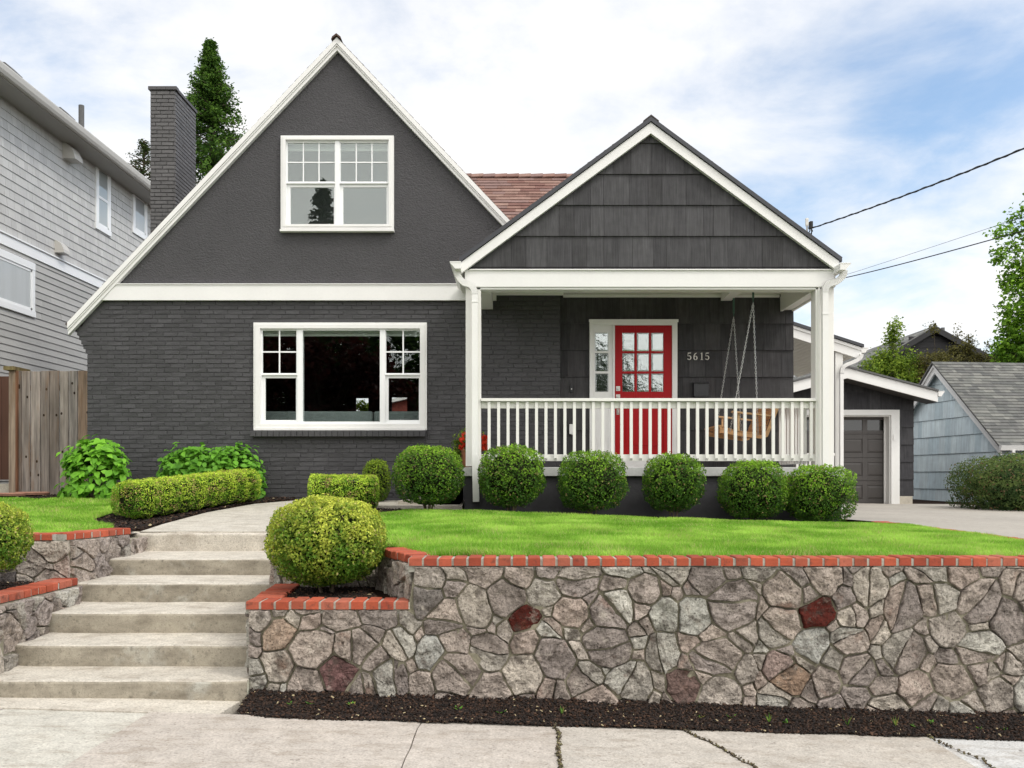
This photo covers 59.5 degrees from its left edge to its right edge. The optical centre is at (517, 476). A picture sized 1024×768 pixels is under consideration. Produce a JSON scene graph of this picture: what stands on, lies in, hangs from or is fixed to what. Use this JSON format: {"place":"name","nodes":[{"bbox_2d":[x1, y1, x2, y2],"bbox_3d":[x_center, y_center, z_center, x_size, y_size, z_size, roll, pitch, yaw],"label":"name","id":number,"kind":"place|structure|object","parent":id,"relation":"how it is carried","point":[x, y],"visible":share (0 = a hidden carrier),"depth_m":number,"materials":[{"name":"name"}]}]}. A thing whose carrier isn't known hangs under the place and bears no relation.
{"place":"outdoors","nodes":[
{"label":"outdoors","id":0,"kind":"place"},
{"bbox_2d":[0,496,118,532],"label":"grass","id":1,"kind":"structure","parent":0,"point":[59,514],"depth_m":10.43,"materials":[{"name":"green plant"}]},
{"bbox_2d":[0,583,392,598],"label":"planter soil","id":2,"kind":"structure","parent":0,"point":[378,593],"depth_m":6.96,"materials":[{"name":"brown soil"}]},
{"bbox_2d":[0,501,34,572],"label":"round bush","id":3,"kind":"object","parent":2,"relation":"on","point":[13,531],"visible":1,"depth_m":6.89,"materials":[{"name":"green plant"}]},
{"bbox_2d":[0,580,37,589],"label":"bark mulch","id":4,"kind":"object","parent":2,"relation":"on","point":[5,583],"visible":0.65,"depth_m":7.45,"materials":[{"name":"black wood"}]},
{"bbox_2d":[262,493,388,592],"bbox_3d":[-1.454,0.525,6.859,0.925,0.802,0.930,0,0,0],"label":"round bush","id":5,"kind":"object","parent":2,"relation":"on","point":[333,543],"visible":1,"depth_m":6.57,"materials":[{"name":"green plant"}]},
{"bbox_2d":[288,586,376,598],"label":"bark mulch","id":6,"kind":"object","parent":2,"relation":"on","point":[345,592],"visible":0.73,"depth_m":6.83,"materials":[{"name":"black wood"}]},
{"bbox_2d":[140,500,464,532],"bbox_3d":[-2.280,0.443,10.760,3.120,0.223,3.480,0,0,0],"label":"garden path","id":7,"kind":"structure","parent":0,"point":[252,518],"depth_m":10.05,"materials":[{"name":"concrete"}]},
{"bbox_2d":[0,708,1023,767],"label":"sidewalk","id":8,"kind":"structure","parent":0,"point":[51,739],"depth_m":5.36,"materials":[{"name":"concrete"}]},
{"bbox_2d":[552,723,563,767],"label":"crack debris","id":9,"kind":"object","parent":8,"relation":"on","point":[558,748],"visible":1,"depth_m":5.33,"materials":[{"name":"brown soil"}]},
{"bbox_2d":[682,728,757,767],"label":"crack debris","id":10,"kind":"object","parent":8,"relation":"on","point":[721,747],"visible":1,"depth_m":5.41,"materials":[{"name":"brown soil"}]},
{"bbox_2d":[926,734,995,767],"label":"crack debris","id":11,"kind":"object","parent":8,"relation":"on","point":[968,753],"visible":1,"depth_m":5.48,"materials":[{"name":"brown soil"}]},
{"bbox_2d":[0,0,1023,410],"label":"sky","id":12,"kind":"structure","parent":0,"point":[825,110],"materials":[{"name":"blue"}]},
{"bbox_2d":[96,499,989,547],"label":"yard soil","id":13,"kind":"structure","parent":0,"point":[916,501],"depth_m":12.54,"materials":[{"name":"brown soil"}]},
{"bbox_2d":[0,484,21,492],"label":"gate step","id":14,"kind":"object","parent":13,"relation":"on","point":[4,488],"depth_m":14.00,"materials":[{"name":"concrete"}]},
{"bbox_2d":[3,366,87,494],"bbox_3d":[-7.101,-0.700,14.015,1.603,2.000,0.470,0,0,0],"label":"cedar fence","id":15,"kind":"object","parent":13,"relation":"on","point":[40,390],"visible":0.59,"depth_m":13.90,"materials":[{"name":"brown wood"}]},
{"bbox_2d":[0,494,90,498],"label":"bark mulch","id":16,"kind":"object","parent":13,"relation":"on","point":[42,496],"visible":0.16,"depth_m":12.65,"materials":[{"name":"brown soil"}]},
{"bbox_2d":[0,493,29,495],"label":"stepping stone","id":17,"kind":"object","parent":16,"relation":"on","point":[12,494],"visible":0.77,"depth_m":12.56,"materials":[{"name":"red brick"}]},
{"bbox_2d":[14,492,49,494],"bbox_3d":[-6.984,0.238,12.900,0.460,0.040,0.460,0,0,0],"label":"stepping stone","id":18,"kind":"object","parent":16,"relation":"on","point":[37,493],"visible":0.89,"depth_m":12.73,"materials":[{"name":"red brick"}]},
{"bbox_2d":[0,528,147,673],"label":"stone wall","id":19,"kind":"structure","parent":13,"relation":"on","point":[58,566],"depth_m":7.62,"materials":[{"name":"grey stone"}]},
{"bbox_2d":[0,60,150,490],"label":"neighbour house","id":20,"kind":"structure","parent":13,"relation":"on","point":[75,208],"depth_m":17.75,"materials":[{"name":"grey wood"}]},
{"bbox_2d":[0,376,21,479],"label":"gate","id":21,"kind":"structure","parent":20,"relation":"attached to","point":[4,427],"depth_m":14.60,"materials":[{"name":"brown paint"}]},
{"bbox_2d":[0,248,35,317],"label":"window","id":22,"kind":"structure","parent":20,"relation":"in","point":[17,274],"depth_m":16.53,"materials":[{"name":"white glass"}]},
{"bbox_2d":[95,167,111,236],"bbox_3d":[-9.227,-6.206,19.972,0.045,1.531,0.742,0,0,0],"label":"window","id":23,"kind":"structure","parent":20,"relation":"in","point":[102,180],"depth_m":19.95,"materials":[{"name":"white glass"}]},
{"bbox_2d":[132,194,146,239],"bbox_3d":[-9.227,-6.404,21.920,0.045,1.085,0.856,0,0,0],"label":"window","id":24,"kind":"structure","parent":20,"relation":"in","point":[139,208],"depth_m":21.90,"materials":[{"name":"white glass"}]},
{"bbox_2d":[54,434,133,499],"bbox_3d":[-5.811,-0.072,12.362,1.074,1.047,0.862,0,0,0],"label":"broadleaf shrub","id":25,"kind":"object","parent":13,"relation":"on","point":[83,462],"visible":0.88,"depth_m":12.11,"materials":[{"name":"green plant"}]},
{"bbox_2d":[125,139,150,179],"bbox_3d":[-12.202,-5.254,28.956,5.498,11.308,5.304,0,0,0],"label":"conifer","id":26,"kind":"object","parent":13,"relation":"on","point":[145,149],"visible":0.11,"depth_m":28.87,"materials":[{"name":"green plant"}]},
{"bbox_2d":[156,442,219,480],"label":"broadleaf shrub","id":27,"kind":"object","parent":13,"relation":"on","point":[189,460],"visible":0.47,"depth_m":12.34,"materials":[{"name":"green plant"}]},
{"bbox_2d":[97,496,295,530],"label":"bark mulch","id":28,"kind":"object","parent":13,"relation":"on","point":[123,522],"visible":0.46,"depth_m":10.37,"materials":[{"name":"brown soil"}]},
{"bbox_2d":[110,468,261,518],"bbox_3d":[-4.057,0.183,11.210,0.564,0.608,2.407,0,0,19],"label":"box hedge","id":29,"kind":"object","parent":28,"relation":"on","point":[137,498],"visible":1,"depth_m":10.79,"materials":[{"name":"green plant"}]},
{"bbox_2d":[183,37,247,183],"bbox_3d":[-10.531,-7.388,30.987,9.927,15.576,9.536,0,0,0],"label":"conifer","id":30,"kind":"object","parent":13,"relation":"on","point":[211,97],"visible":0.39,"depth_m":30.63,"materials":[{"name":"green plant"}]},
{"bbox_2d":[190,441,267,500],"bbox_3d":[-4.080,-0.032,12.663,1.068,0.935,0.921,0,0,0],"label":"broadleaf shrub","id":31,"kind":"object","parent":13,"relation":"on","point":[228,461],"visible":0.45,"depth_m":12.55,"materials":[{"name":"green plant"}]},
{"bbox_2d":[356,399,367,410],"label":"garden shrub","id":32,"kind":"object","parent":13,"relation":"on","point":[363,406],"visible":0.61,"depth_m":21.92,"materials":[{"name":"green plant"}]},
{"bbox_2d":[362,458,390,501],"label":"round bush","id":33,"kind":"object","parent":13,"relation":"on","point":[383,476],"visible":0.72,"depth_m":12.26,"materials":[{"name":"green plant"}]},
{"bbox_2d":[392,398,406,410],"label":"outbuilding","id":34,"kind":"structure","parent":13,"relation":"on","point":[399,404],"depth_m":26.00,"materials":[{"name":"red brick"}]},
{"bbox_2d":[390,443,465,508],"bbox_3d":[-1.095,0.017,11.154,0.934,0.865,0.924,0,0,0],"label":"round bush","id":35,"kind":"object","parent":13,"relation":"on","point":[431,475],"visible":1,"depth_m":10.90,"materials":[{"name":"green plant"}]},
{"bbox_2d":[65,33,868,521],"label":"house","id":36,"kind":"structure","parent":13,"relation":"on","point":[337,227],"depth_m":12.99,"materials":[{"name":"brick"}]},
{"bbox_2d":[280,135,394,232],"bbox_3d":[-2.598,-4.232,13.015,1.645,1.393,0.230,0,0,0],"label":"window","id":37,"kind":"structure","parent":36,"relation":"in","point":[337,144],"depth_m":12.96,"materials":[{"name":"white paint"}]},
{"bbox_2d":[253,322,427,430],"bbox_3d":[-2.561,-1.450,13.027,2.509,1.562,0.205,0,0,0],"label":"window","id":38,"kind":"structure","parent":36,"relation":"in","point":[299,330],"depth_m":12.98,"materials":[{"name":"white paint"}]},
{"bbox_2d":[266,411,427,430],"bbox_3d":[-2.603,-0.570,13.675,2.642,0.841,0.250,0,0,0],"label":"sofa","id":39,"kind":"object","parent":36,"relation":"in","point":[340,416],"visible":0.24,"depth_m":13.55,"materials":[{"name":"grey fabric"}]},
{"bbox_2d":[451,428,487,466],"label":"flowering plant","id":40,"kind":"object","parent":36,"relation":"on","point":[461,447],"visible":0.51,"depth_m":11.90,"materials":[{"name":"red plant"}]},
{"bbox_2d":[688,353,708,359],"bbox_3d":[2.651,-1.761,13.106,0.320,0.108,0.013,0,0,0],"label":"house number","id":41,"kind":"object","parent":36,"relation":"attached to","point":[696,356],"visible":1,"depth_m":13.10,"materials":[{"name":"silver metal"}]},
{"bbox_2d":[692,382,708,396],"bbox_3d":[2.677,-1.272,13.068,0.226,0.221,0.124,0,0,0],"label":"mailbox","id":42,"kind":"object","parent":36,"relation":"attached to","point":[700,389],"visible":1,"depth_m":13.02,"materials":[{"name":"black metal"}]},
{"bbox_2d":[704,292,777,440],"bbox_3d":[3.121,-1.584,12.485,0.829,2.145,1.030,0,0,0],"label":"porch swing","id":43,"kind":"object","parent":36,"relation":"hanging from","point":[739,429],"visible":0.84,"depth_m":12.06,"materials":[{"name":"brown wood"}]},
{"bbox_2d":[805,218,812,233],"bbox_3d":[4.429,-3.662,13.591,0.102,0.525,0.098,0,0,0],"label":"service mast","id":44,"kind":"object","parent":36,"relation":"attached to","point":[808,225],"visible":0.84,"depth_m":13.58,"materials":[{"name":"silver metal"}]},
{"bbox_2d":[810,148,1023,228],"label":"power cable","id":45,"kind":"object","parent":44,"relation":"attached to","point":[996,159],"visible":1,"depth_m":10.62,"materials":[{"name":"black rubber"}]},
{"bbox_2d":[846,230,1023,277],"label":"power cable","id":46,"kind":"object","parent":36,"relation":"attached to","point":[939,253],"visible":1,"depth_m":16.99,"materials":[{"name":"black rubber"}]},
{"bbox_2d":[849,216,1023,273],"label":"power cable","id":47,"kind":"object","parent":36,"relation":"attached to","point":[945,242],"visible":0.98,"depth_m":19.08,"materials":[{"name":"black rubber"}]},
{"bbox_2d":[476,443,546,512],"bbox_3d":[-0.066,0.019,11.155,0.880,0.883,0.878,0,0,0],"label":"round bush","id":48,"kind":"object","parent":13,"relation":"on","point":[511,473],"visible":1,"depth_m":10.92,"materials":[{"name":"green plant"}]},
{"bbox_2d":[357,508,799,521],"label":"bark mulch","id":49,"kind":"object","parent":13,"relation":"on","point":[384,509],"visible":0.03,"depth_m":11.50,"materials":[{"name":"brown soil"}]},
{"bbox_2d":[307,473,379,508],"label":"box hedge","id":50,"kind":"object","parent":49,"relation":"on","point":[366,491],"visible":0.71,"depth_m":11.38,"materials":[{"name":"green plant"}]},
{"bbox_2d":[556,449,629,514],"bbox_3d":[0.943,0.085,11.148,0.910,0.845,0.923,0,0,0],"label":"round bush","id":51,"kind":"object","parent":49,"relation":"on","point":[590,481],"visible":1,"depth_m":10.91,"materials":[{"name":"green plant"}]},
{"bbox_2d":[641,451,706,517],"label":"round bush","id":52,"kind":"object","parent":49,"relation":"on","point":[673,483],"visible":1,"depth_m":10.93,"materials":[{"name":"green plant"}]},
{"bbox_2d":[245,547,1023,736],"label":"stone wall","id":53,"kind":"structure","parent":13,"relation":"on","point":[943,633],"depth_m":6.20,"materials":[{"name":"grey stone"}]},
{"bbox_2d":[715,458,791,519],"bbox_3d":[2.927,0.192,11.154,0.898,0.848,0.881,0,0,0],"label":"round bush","id":54,"kind":"object","parent":13,"relation":"on","point":[754,490],"visible":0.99,"depth_m":10.92,"materials":[{"name":"green plant"}]},
{"bbox_2d":[783,463,858,522],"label":"round bush","id":55,"kind":"object","parent":13,"relation":"on","point":[819,495],"visible":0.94,"depth_m":10.91,"materials":[{"name":"green plant"}]},
{"bbox_2d":[793,366,944,503],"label":"garage","id":56,"kind":"structure","parent":13,"relation":"on","point":[878,435],"depth_m":21.69,"materials":[{"name":"paint"}]},
{"bbox_2d":[793,417,883,503],"bbox_3d":[7.618,-0.402,22.005,3.052,2.148,0.050,0,0,0],"label":"garage door","id":57,"kind":"structure","parent":56,"relation":"in","point":[863,436],"depth_m":21.98,"materials":[{"name":"paint"}]},
{"bbox_2d":[857,315,923,382],"bbox_3d":[13.877,-2.583,33.096,3.817,6.778,2.494,0,0,0],"label":"leafy tree","id":58,"kind":"object","parent":13,"relation":"on","point":[888,363],"visible":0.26,"depth_m":32.78,"materials":[{"name":"green plant"}]},
{"bbox_2d":[793,326,989,379],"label":"background house","id":59,"kind":"structure","parent":13,"relation":"on","point":[922,341],"depth_m":41.98,"materials":[{"name":"grey"}]},
{"bbox_2d":[871,521,1021,538],"bbox_3d":[4.801,0.623,9.200,0.215,0.068,5.385,0,0,0],"label":"brick edging","id":60,"kind":"object","parent":13,"relation":"on","point":[936,527],"visible":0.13,"depth_m":11.62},
{"bbox_2d":[906,321,998,383],"bbox_3d":[15.852,-2.462,32.971,3.863,6.538,2.338,0,0,0],"label":"leafy tree","id":61,"kind":"object","parent":13,"relation":"on","point":[943,356],"visible":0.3,"depth_m":32.84,"materials":[{"name":"green plant"}]},
{"bbox_2d":[913,362,1023,501],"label":"neighbour house","id":62,"kind":"structure","parent":13,"relation":"on","point":[976,409],"depth_m":25.08,"materials":[{"name":"blue wood"}]},
{"bbox_2d":[943,452,1023,510],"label":"loose bush","id":63,"kind":"object","parent":13,"relation":"on","point":[1000,485],"visible":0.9,"depth_m":17.82,"materials":[{"name":"green plant"}]},
{"bbox_2d":[984,342,1020,362],"bbox_3d":[19.752,-2.406,34.972,2.750,6.427,2.318,0,0,-28],"label":"leafy tree","id":64,"kind":"object","parent":13,"relation":"on","point":[997,355],"visible":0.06,"depth_m":34.87,"materials":[{"name":"green plant"}]},
{"bbox_2d":[982,193,1023,362],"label":"leafy tree","id":65,"kind":"object","parent":13,"relation":"on","point":[1012,326],"visible":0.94,"depth_m":30.91,"materials":[{"name":"green plant"}]},
{"bbox_2d":[236,687,1023,741],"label":"bark mulch","id":66,"kind":"object","parent":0,"point":[551,719],"visible":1,"depth_m":5.99,"materials":[{"name":"black wood"}]},
{"bbox_2d":[841,503,1023,537],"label":"driveway","id":67,"kind":"structure","parent":0,"point":[1008,523],"depth_m":13.78,"materials":[{"name":"concrete"}]},
{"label":"lawn","id":68,"kind":"structure","parent":0,"visible":0},
{"bbox_2d":[367,508,1023,555],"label":"grass","id":69,"kind":"structure","parent":68,"relation":"on","point":[450,532],"depth_m":7.87,"materials":[{"name":"green plant"}]},
{"label":"ground","id":70,"kind":"structure","parent":0,"visible":0},
{"bbox_2d":[0,697,244,714],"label":"step landing","id":71,"kind":"object","parent":70,"relation":"on","point":[128,705],"visible":0.22,"depth_m":5.99,"materials":[{"name":"concrete"}]},
{"bbox_2d":[0,531,274,704],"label":"concrete steps","id":72,"kind":"structure","parent":71,"relation":"on","point":[162,616],"depth_m":7.03,"materials":[{"name":"grey concrete"}]}
]}

